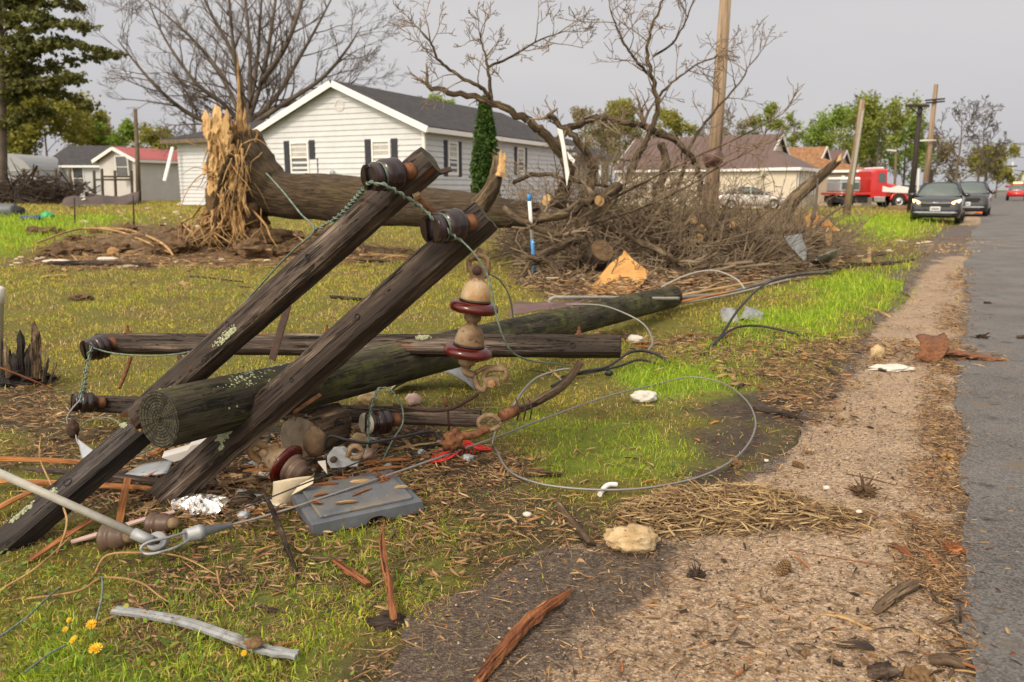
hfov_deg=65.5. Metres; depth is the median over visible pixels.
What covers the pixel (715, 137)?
utility pole
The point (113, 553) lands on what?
root
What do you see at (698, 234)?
sawn log
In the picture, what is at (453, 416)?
crossarm
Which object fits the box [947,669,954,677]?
bark scrap
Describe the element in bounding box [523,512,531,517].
white scrap
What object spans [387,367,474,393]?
sheet metal
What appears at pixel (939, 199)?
parked suv
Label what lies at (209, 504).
foil sheet
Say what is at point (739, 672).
wood splinter
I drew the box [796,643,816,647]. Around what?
wood splinter
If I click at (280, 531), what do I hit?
stick
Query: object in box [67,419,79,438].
wire clamp
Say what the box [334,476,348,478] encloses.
wood splinter
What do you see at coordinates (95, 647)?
dandelion
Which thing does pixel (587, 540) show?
stick
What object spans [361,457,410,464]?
split board
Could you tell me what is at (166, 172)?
downspout
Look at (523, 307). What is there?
metal flashing
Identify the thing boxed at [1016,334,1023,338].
soil clod
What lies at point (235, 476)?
rubble chip
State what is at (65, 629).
dandelion
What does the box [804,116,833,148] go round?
bare tree
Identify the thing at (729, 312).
bent metal
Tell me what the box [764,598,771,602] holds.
soil crumb
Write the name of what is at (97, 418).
wire
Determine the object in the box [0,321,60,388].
broken stump
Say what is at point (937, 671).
bark scrap
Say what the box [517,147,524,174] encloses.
window
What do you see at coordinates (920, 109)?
utility pole
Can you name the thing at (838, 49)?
sky
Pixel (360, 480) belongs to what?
wood splinter
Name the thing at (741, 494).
straw heap
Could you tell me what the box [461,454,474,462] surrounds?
grey stone
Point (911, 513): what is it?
soil clod
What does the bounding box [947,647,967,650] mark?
bark scrap
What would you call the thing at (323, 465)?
white shard
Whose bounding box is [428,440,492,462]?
red netting
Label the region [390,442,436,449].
torn scrap
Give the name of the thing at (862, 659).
soil crumb
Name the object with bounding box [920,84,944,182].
utility pole
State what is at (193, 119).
bare tree
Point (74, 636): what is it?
dandelion
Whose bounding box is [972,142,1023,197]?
leafing tree
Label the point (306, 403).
brace strap
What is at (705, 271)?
wire
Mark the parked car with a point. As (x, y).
(906, 202)
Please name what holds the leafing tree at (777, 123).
on the ground at (738, 428)
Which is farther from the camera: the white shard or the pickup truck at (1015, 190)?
the pickup truck at (1015, 190)
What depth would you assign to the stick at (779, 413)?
4.79 m
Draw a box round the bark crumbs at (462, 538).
[0,310,975,681]
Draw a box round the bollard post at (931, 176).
[929,170,932,182]
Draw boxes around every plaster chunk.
[627,334,643,342]
[630,390,656,402]
[868,364,915,371]
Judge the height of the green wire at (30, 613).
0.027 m
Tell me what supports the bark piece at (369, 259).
on the ground at (738, 428)
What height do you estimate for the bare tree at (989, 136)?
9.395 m
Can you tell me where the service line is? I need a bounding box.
[937,143,992,143]
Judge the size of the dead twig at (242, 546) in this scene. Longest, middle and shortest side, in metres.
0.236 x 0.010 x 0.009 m
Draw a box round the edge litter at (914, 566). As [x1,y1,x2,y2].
[877,268,991,681]
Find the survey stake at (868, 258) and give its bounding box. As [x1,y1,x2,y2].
[867,247,870,262]
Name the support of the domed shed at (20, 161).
on the ground at (738, 428)
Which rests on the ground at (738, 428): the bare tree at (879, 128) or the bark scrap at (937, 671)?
the bare tree at (879, 128)
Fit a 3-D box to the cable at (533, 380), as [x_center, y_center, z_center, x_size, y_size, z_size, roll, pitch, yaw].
[0.115,0.251,4.100,0.452,0.180,0.092,-10,15,-42]
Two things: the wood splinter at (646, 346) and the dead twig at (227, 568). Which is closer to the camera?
the dead twig at (227, 568)
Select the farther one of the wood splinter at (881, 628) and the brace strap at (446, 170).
the brace strap at (446, 170)
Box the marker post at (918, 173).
[916,169,919,192]
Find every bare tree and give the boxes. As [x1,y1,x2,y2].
[58,0,410,156]
[158,74,212,137]
[189,99,222,132]
[692,109,735,136]
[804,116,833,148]
[841,90,908,175]
[909,94,1007,181]
[959,107,1013,181]
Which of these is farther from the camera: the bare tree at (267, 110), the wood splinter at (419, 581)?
the bare tree at (267, 110)
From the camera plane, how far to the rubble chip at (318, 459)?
3.96 m
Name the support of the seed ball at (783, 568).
on the gravel shoulder
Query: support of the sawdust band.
on the road
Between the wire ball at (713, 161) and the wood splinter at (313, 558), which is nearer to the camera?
the wood splinter at (313, 558)
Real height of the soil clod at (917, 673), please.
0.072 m
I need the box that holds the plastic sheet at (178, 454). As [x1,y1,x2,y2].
[162,438,205,461]
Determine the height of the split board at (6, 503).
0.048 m
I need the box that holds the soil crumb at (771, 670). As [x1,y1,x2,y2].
[765,666,781,673]
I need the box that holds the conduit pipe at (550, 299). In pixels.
[547,295,679,302]
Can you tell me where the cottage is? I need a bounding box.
[52,146,129,194]
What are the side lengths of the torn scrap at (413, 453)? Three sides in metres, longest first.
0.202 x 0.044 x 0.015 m
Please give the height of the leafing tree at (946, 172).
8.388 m
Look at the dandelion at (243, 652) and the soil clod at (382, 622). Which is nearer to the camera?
the dandelion at (243, 652)
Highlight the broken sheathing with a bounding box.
[589,250,649,293]
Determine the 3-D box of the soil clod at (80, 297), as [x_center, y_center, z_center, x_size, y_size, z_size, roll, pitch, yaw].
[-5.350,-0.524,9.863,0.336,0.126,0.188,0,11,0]
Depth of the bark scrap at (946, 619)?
2.51 m
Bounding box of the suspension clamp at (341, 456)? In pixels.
[327,443,375,467]
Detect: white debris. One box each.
[42,259,70,261]
[97,257,118,259]
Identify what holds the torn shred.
on the sheet metal at (161, 467)
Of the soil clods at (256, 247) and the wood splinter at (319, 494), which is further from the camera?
the soil clods at (256, 247)
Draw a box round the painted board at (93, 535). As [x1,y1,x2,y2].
[71,510,174,543]
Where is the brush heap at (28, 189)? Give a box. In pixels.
[0,158,103,204]
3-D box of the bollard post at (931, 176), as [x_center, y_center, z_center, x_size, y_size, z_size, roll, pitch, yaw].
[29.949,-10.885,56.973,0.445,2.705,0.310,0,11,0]
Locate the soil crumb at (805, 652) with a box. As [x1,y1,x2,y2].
[801,645,810,658]
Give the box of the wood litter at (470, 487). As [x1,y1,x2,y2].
[0,223,1014,681]
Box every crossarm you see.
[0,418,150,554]
[93,392,481,430]
[95,324,621,360]
[119,147,441,431]
[150,202,497,504]
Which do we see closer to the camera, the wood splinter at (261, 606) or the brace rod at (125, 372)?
the wood splinter at (261, 606)
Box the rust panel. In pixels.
[805,212,839,230]
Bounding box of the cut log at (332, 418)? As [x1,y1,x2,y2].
[280,403,351,459]
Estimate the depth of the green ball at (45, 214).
26.17 m
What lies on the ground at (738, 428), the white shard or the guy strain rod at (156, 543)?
the guy strain rod at (156, 543)
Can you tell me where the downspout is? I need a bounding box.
[163,147,173,180]
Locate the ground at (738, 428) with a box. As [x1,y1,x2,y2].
[0,190,1007,681]
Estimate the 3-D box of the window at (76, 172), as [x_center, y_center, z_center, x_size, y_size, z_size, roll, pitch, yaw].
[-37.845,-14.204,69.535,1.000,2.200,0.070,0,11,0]
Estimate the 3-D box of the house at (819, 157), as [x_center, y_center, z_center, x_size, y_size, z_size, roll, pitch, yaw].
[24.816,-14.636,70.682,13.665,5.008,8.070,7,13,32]
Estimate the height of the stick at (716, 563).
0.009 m
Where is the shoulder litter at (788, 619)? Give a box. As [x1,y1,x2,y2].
[462,277,1023,681]
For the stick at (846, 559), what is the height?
0.011 m
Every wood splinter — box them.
[248,605,278,609]
[260,609,278,611]
[261,587,286,593]
[275,641,302,645]
[304,556,346,560]
[311,482,338,485]
[311,500,321,503]
[314,492,327,496]
[332,559,371,586]
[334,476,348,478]
[335,500,356,503]
[349,478,370,482]
[352,488,370,495]
[379,519,396,623]
[394,485,407,487]
[394,558,421,563]
[417,574,421,587]
[633,345,651,347]
[716,373,729,376]
[728,382,751,384]
[733,668,745,676]
[735,641,752,645]
[794,556,808,567]
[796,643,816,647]
[825,367,839,375]
[870,627,894,630]
[882,341,892,348]
[896,651,916,654]
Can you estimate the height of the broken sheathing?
0.534 m
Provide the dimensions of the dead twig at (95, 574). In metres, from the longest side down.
0.293 x 0.010 x 0.008 m
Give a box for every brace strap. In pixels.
[269,306,290,360]
[291,393,321,414]
[440,166,451,174]
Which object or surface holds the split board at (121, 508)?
on the ground at (738, 428)
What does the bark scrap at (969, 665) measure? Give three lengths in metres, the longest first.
0.175 x 0.020 x 0.008 m
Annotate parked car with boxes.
[900,185,921,204]
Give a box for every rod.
[0,367,52,389]
[0,469,232,555]
[117,356,132,388]
[417,199,436,212]
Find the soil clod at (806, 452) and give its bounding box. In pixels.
[802,450,811,453]
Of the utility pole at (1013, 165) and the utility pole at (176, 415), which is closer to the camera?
the utility pole at (176, 415)
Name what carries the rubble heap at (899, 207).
on the ground at (738, 428)
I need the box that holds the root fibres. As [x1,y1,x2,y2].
[16,230,417,269]
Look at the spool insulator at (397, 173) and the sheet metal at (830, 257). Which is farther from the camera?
the sheet metal at (830, 257)
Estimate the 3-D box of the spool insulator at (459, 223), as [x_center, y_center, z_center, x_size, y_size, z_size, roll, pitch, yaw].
[-0.237,-0.452,3.124,0.132,0.136,0.232,10,15,43]
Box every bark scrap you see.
[53,274,70,276]
[920,651,979,668]
[921,587,940,604]
[924,669,945,677]
[929,555,943,576]
[930,633,952,645]
[932,614,964,623]
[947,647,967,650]
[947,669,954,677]
[951,595,964,598]
[954,669,975,673]
[958,608,963,623]
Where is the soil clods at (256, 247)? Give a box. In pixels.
[24,222,329,257]
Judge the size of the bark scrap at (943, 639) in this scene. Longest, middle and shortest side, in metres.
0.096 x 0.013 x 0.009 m
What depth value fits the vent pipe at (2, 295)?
5.48 m
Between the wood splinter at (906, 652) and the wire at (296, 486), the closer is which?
the wood splinter at (906, 652)
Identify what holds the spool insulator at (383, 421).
attached to the crossarm at (453, 416)
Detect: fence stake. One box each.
[74,198,75,222]
[132,196,134,224]
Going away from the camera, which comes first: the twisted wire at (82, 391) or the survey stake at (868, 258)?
the twisted wire at (82, 391)
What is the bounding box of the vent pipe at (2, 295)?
[0,286,4,374]
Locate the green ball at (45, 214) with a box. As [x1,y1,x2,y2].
[40,211,54,219]
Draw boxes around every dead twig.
[80,554,134,568]
[87,558,111,584]
[145,561,208,574]
[220,545,268,547]
[226,560,231,594]
[270,521,302,530]
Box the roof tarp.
[62,191,138,207]
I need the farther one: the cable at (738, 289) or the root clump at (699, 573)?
the cable at (738, 289)
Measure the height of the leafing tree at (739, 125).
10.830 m
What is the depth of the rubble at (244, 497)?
3.41 m
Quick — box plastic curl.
[597,482,617,496]
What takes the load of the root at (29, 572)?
on the ground at (738, 428)
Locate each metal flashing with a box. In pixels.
[507,300,582,315]
[549,304,581,308]
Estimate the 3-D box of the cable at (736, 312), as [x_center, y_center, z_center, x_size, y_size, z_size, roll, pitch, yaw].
[2.764,-0.431,8.602,0.277,0.338,4.734,7,13,33]
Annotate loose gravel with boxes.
[382,337,970,681]
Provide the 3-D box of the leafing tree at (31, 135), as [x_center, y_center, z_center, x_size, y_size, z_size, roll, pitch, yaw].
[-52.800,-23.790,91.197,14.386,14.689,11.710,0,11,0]
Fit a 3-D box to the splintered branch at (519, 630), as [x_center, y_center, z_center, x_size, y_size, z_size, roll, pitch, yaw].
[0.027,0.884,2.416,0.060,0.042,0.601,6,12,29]
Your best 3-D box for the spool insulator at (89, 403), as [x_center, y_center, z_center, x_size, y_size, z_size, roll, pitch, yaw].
[-2.333,0.338,4.385,0.172,0.119,0.114,-8,13,-35]
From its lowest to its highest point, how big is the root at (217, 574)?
0.018 m
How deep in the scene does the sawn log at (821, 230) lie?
14.12 m
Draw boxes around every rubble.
[231,491,255,507]
[237,511,250,518]
[350,432,370,444]
[357,391,377,404]
[405,393,421,405]
[604,370,612,375]
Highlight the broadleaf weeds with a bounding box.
[0,417,773,681]
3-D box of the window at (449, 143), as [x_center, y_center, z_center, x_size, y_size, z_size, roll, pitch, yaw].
[-2.526,-7.832,34.221,0.070,1.424,0.854,5,12,25]
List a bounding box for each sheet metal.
[78,439,91,458]
[125,460,172,475]
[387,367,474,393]
[783,234,806,260]
[811,248,839,266]
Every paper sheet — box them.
[267,476,311,506]
[290,478,313,495]
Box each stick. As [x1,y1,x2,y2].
[47,261,150,265]
[189,275,243,281]
[263,494,299,580]
[329,295,363,300]
[359,253,408,257]
[512,469,561,475]
[554,500,595,547]
[700,562,739,566]
[753,406,820,422]
[788,549,934,574]
[817,261,874,270]
[839,250,886,256]
[840,258,914,265]
[846,473,895,485]
[863,306,891,317]
[907,624,939,641]
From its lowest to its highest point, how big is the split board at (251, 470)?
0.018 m
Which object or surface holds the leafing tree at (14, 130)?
on the ground at (738, 428)
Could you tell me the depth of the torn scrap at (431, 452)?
4.09 m
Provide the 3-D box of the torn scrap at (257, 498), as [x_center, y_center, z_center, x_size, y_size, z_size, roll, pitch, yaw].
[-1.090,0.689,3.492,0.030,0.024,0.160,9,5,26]
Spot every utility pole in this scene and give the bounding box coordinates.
[133,109,141,202]
[139,286,682,447]
[703,0,730,224]
[842,100,864,216]
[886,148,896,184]
[905,104,929,212]
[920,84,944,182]
[984,157,988,181]
[1009,162,1016,183]
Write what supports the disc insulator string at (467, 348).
hanging from the crossarm at (376, 311)
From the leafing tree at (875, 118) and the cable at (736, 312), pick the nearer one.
the cable at (736, 312)
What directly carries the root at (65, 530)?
on the ground at (738, 428)
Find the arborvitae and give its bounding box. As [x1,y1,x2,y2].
[468,94,503,196]
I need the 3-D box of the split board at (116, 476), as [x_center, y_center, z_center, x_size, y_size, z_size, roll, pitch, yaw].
[-1.887,0.612,3.627,0.738,0.044,0.059,2,11,9]
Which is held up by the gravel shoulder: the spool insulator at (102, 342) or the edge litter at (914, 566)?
the edge litter at (914, 566)
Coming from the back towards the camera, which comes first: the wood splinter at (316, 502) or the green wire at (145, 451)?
the green wire at (145, 451)
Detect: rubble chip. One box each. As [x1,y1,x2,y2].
[229,473,242,477]
[244,461,263,464]
[259,471,269,475]
[259,499,285,505]
[308,472,332,475]
[316,458,328,466]
[417,428,433,440]
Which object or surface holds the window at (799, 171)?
in the house at (775, 165)
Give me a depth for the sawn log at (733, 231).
13.46 m
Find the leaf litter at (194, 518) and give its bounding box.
[0,322,1006,623]
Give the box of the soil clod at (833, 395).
[826,393,836,398]
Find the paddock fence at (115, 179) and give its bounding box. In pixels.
[79,169,133,195]
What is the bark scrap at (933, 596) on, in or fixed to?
on the gravel shoulder
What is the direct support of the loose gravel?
on the gravel shoulder
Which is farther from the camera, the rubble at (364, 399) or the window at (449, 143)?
the window at (449, 143)
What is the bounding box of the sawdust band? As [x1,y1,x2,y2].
[916,241,1018,252]
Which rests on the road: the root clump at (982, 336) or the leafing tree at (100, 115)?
the root clump at (982, 336)
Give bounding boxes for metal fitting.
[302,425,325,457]
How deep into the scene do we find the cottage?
69.73 m
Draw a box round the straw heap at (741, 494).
[614,476,900,543]
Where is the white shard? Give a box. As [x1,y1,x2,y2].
[318,460,327,473]
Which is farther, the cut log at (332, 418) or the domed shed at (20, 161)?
the domed shed at (20, 161)
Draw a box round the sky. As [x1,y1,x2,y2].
[4,0,1023,189]
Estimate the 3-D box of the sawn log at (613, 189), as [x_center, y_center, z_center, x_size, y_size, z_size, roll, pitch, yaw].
[1.486,-2.260,12.242,0.186,0.378,0.662,7,13,33]
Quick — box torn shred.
[141,448,168,457]
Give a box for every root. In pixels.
[0,536,70,590]
[25,576,168,601]
[36,227,169,252]
[39,436,67,554]
[94,551,216,575]
[98,227,174,256]
[216,570,234,607]
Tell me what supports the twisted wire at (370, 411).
attached to the spool insulator at (383, 421)
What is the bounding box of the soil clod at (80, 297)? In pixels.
[67,293,93,300]
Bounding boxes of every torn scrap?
[136,501,158,512]
[197,490,231,493]
[202,478,252,488]
[210,478,218,484]
[216,474,230,477]
[235,465,266,467]
[243,474,267,478]
[246,463,262,491]
[246,482,272,485]
[250,504,292,514]
[251,495,271,502]
[305,456,322,460]
[313,467,322,477]
[371,440,378,450]
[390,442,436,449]
[401,438,415,449]
[411,450,419,458]
[418,444,441,446]
[422,448,441,454]
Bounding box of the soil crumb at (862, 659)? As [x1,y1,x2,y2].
[860,657,869,664]
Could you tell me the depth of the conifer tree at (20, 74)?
48.95 m
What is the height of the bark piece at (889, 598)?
0.024 m
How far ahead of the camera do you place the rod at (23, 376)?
5.31 m
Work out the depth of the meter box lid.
3.29 m
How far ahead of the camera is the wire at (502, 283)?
4.30 m
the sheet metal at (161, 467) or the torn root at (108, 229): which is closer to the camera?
the sheet metal at (161, 467)
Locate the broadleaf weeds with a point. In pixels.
(126, 605)
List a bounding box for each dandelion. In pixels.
[62,626,69,643]
[65,618,70,635]
[70,638,74,657]
[71,635,80,653]
[86,619,96,645]
[88,642,102,660]
[241,650,246,662]
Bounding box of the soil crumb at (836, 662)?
[827,658,844,666]
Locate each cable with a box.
[233,376,756,524]
[512,368,569,405]
[550,350,670,387]
[561,359,665,377]
[679,276,805,304]
[682,269,835,298]
[702,273,830,350]
[709,325,810,349]
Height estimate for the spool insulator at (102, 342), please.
0.148 m
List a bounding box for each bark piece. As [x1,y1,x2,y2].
[346,258,392,261]
[820,613,874,630]
[836,640,874,650]
[870,579,922,614]
[887,544,912,559]
[928,653,964,668]
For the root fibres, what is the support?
on the ground at (738, 428)
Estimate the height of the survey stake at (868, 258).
0.255 m
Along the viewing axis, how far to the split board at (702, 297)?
9.33 m
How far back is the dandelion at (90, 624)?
2.38 m
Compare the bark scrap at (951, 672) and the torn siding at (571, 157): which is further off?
the torn siding at (571, 157)
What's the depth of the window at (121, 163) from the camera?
60.55 m
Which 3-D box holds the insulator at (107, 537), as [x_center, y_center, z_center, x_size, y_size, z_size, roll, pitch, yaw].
[-1.501,0.755,3.066,0.149,0.125,0.126,0,11,0]
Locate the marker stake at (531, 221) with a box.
[527,194,536,276]
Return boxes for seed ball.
[775,559,790,575]
[792,461,803,468]
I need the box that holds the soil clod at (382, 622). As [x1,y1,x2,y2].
[364,610,405,632]
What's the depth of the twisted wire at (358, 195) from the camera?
3.27 m
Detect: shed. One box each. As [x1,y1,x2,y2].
[7,153,68,187]
[91,147,180,200]
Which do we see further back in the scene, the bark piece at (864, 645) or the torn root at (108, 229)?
the torn root at (108, 229)
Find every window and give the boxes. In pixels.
[72,168,85,190]
[114,156,129,175]
[289,141,309,173]
[371,140,390,161]
[448,141,458,175]
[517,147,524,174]
[797,170,801,186]
[803,171,806,181]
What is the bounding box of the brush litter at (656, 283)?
[504,248,866,300]
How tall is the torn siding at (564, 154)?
0.842 m
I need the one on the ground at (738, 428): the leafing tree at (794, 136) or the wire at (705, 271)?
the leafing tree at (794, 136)
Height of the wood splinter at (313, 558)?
0.016 m
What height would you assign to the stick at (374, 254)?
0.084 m
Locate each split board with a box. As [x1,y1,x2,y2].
[0,456,80,464]
[0,478,150,489]
[0,486,42,509]
[22,467,159,483]
[26,510,108,563]
[116,478,130,521]
[243,468,268,472]
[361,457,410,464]
[365,465,404,470]
[680,290,735,303]
[682,280,762,295]
[692,281,721,294]
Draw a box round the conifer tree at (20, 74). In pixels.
[0,0,132,186]
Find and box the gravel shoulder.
[379,192,998,681]
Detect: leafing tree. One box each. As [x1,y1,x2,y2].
[6,82,101,155]
[7,121,39,152]
[60,108,123,145]
[85,110,128,144]
[91,117,134,145]
[115,119,176,149]
[427,91,455,103]
[568,106,623,153]
[582,96,645,177]
[646,105,706,137]
[723,111,758,135]
[738,101,790,145]
[780,110,806,146]
[800,98,904,163]
[817,89,928,166]
[835,136,889,168]
[881,113,938,184]
[897,133,968,181]
[965,142,1008,183]
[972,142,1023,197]
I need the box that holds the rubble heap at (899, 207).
[888,205,906,210]
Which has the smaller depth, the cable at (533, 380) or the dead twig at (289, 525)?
the dead twig at (289, 525)
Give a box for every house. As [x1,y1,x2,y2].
[253,80,630,210]
[612,133,820,208]
[788,146,871,205]
[829,150,850,163]
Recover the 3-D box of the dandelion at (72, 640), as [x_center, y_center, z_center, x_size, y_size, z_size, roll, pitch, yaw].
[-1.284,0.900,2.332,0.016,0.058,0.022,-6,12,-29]
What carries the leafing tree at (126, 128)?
on the ground at (738, 428)
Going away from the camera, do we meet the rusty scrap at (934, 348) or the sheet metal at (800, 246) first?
the rusty scrap at (934, 348)
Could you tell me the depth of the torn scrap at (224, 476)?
3.77 m
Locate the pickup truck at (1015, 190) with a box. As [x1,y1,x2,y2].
[1006,182,1023,200]
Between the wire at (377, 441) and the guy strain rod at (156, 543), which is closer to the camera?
the guy strain rod at (156, 543)
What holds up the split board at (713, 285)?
on the split board at (712, 289)
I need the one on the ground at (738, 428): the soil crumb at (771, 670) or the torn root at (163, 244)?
the torn root at (163, 244)
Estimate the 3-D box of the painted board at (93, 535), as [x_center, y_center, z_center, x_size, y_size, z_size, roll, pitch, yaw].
[-1.546,0.739,3.181,0.392,0.025,0.038,-10,15,-43]
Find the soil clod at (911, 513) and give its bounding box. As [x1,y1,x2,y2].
[902,511,923,518]
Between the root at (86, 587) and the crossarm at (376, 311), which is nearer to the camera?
the root at (86, 587)
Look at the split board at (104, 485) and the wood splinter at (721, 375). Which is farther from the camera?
the wood splinter at (721, 375)
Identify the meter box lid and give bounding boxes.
[291,470,423,535]
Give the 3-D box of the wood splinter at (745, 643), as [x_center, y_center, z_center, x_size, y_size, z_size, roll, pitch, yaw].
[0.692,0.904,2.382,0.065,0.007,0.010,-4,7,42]
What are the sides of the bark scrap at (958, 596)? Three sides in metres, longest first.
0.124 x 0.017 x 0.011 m
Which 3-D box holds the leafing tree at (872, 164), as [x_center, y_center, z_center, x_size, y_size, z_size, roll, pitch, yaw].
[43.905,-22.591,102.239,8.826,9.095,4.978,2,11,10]
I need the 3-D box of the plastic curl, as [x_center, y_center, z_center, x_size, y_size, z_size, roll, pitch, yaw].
[0.428,0.667,3.603,0.042,0.038,0.141,10,15,42]
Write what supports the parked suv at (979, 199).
on the ground at (738, 428)
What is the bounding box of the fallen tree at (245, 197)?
[175,0,905,286]
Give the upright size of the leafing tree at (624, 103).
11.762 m
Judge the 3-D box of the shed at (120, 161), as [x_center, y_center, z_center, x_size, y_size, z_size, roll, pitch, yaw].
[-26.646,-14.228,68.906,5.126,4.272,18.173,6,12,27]
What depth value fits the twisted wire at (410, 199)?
2.97 m
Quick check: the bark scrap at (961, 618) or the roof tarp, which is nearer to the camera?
the bark scrap at (961, 618)
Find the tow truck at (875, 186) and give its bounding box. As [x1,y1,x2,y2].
[821,167,908,206]
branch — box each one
[438,360,583,452]
[472,589,571,681]
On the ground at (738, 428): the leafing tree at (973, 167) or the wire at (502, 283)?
the leafing tree at (973, 167)
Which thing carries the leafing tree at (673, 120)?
on the ground at (738, 428)
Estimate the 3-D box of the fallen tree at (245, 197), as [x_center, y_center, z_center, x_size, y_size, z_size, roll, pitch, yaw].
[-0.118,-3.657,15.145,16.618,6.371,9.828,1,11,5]
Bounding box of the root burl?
[107,247,121,254]
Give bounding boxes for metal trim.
[110,606,299,659]
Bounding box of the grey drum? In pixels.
[0,204,25,216]
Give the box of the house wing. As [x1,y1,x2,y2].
[159,120,266,204]
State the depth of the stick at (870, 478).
3.75 m
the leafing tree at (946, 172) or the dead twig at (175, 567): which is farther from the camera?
the leafing tree at (946, 172)
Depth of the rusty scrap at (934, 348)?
6.33 m
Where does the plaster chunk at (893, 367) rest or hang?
on the gravel shoulder
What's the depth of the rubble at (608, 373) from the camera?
5.74 m
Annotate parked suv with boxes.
[909,182,969,222]
[955,181,995,215]
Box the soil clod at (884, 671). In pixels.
[866,660,899,681]
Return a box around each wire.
[0,587,60,636]
[24,644,66,672]
[66,400,80,444]
[78,345,92,402]
[79,417,120,427]
[93,172,314,356]
[95,576,103,620]
[134,446,156,457]
[226,458,368,514]
[314,180,370,230]
[323,430,439,450]
[365,387,380,447]
[370,180,461,242]
[381,387,403,460]
[461,240,570,366]
[490,274,513,319]
[565,304,652,350]
[661,270,745,288]
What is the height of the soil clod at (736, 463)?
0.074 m
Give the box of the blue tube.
[20,215,42,219]
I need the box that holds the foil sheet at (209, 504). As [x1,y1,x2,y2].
[170,493,229,515]
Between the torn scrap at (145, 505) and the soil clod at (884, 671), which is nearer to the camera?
the soil clod at (884, 671)
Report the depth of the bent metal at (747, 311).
8.41 m
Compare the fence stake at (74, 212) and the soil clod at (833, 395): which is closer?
the soil clod at (833, 395)
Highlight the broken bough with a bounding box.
[763,153,846,235]
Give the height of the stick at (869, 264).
0.068 m
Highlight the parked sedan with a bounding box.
[718,186,785,209]
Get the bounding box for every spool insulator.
[70,392,105,412]
[80,334,116,360]
[359,409,401,434]
[360,157,416,191]
[420,208,477,243]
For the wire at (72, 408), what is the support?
hanging from the twisted wire at (82, 391)
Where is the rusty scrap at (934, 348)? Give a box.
[912,333,1007,362]
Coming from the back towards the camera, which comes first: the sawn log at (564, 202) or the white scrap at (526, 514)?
the sawn log at (564, 202)
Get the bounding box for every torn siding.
[557,128,568,184]
[567,152,574,162]
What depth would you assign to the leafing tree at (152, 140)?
91.60 m
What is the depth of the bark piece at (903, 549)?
2.99 m
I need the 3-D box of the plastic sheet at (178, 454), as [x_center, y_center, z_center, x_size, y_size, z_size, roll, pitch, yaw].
[-1.479,0.492,3.622,0.220,0.111,0.030,0,11,0]
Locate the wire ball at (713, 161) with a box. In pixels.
[702,148,722,167]
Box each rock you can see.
[602,523,661,553]
[870,344,884,359]
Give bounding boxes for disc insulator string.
[246,439,308,482]
[444,248,508,392]
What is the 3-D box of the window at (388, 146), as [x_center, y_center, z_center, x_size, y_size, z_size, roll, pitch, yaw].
[-5.421,-7.608,33.001,0.926,1.407,0.070,5,12,25]
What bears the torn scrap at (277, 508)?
on the ground at (738, 428)
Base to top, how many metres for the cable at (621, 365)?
0.064 m
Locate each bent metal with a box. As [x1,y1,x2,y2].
[720,308,739,322]
[739,306,763,320]
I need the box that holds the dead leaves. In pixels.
[2,257,970,681]
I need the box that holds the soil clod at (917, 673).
[901,664,935,681]
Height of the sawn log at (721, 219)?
0.399 m
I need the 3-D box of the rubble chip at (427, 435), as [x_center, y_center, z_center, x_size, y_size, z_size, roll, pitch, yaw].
[-0.482,0.517,4.410,0.071,0.030,0.182,-12,22,-27]
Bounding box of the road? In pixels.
[952,192,1023,681]
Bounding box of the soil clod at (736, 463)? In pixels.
[728,457,741,467]
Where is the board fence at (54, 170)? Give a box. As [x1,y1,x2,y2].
[21,168,71,183]
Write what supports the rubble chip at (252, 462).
on the ground at (738, 428)
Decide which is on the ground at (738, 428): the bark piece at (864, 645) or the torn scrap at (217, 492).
the torn scrap at (217, 492)
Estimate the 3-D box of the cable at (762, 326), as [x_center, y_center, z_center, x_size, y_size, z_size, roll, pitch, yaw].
[2.089,-0.047,7.191,1.181,0.106,0.458,-5,12,-25]
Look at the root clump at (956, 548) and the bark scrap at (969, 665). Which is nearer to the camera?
the bark scrap at (969, 665)
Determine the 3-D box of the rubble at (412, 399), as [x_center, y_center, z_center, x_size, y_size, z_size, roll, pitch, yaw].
[-0.625,0.368,5.047,0.109,0.078,0.091,0,11,0]
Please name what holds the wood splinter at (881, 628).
on the gravel shoulder
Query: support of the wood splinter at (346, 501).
on the meter box lid
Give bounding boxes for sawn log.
[542,194,581,215]
[573,239,613,276]
[594,182,622,205]
[681,215,697,241]
[694,233,714,244]
[713,213,728,238]
[729,221,738,244]
[780,226,831,249]
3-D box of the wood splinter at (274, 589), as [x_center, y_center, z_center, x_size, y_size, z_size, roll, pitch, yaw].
[-0.811,0.842,2.703,0.126,0.009,0.011,4,-2,24]
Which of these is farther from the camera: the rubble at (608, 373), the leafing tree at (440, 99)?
the leafing tree at (440, 99)
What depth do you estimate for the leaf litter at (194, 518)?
3.70 m
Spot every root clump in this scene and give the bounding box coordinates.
[372,469,395,479]
[686,562,709,580]
[843,474,882,497]
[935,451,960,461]
[938,536,966,555]
[969,332,989,338]

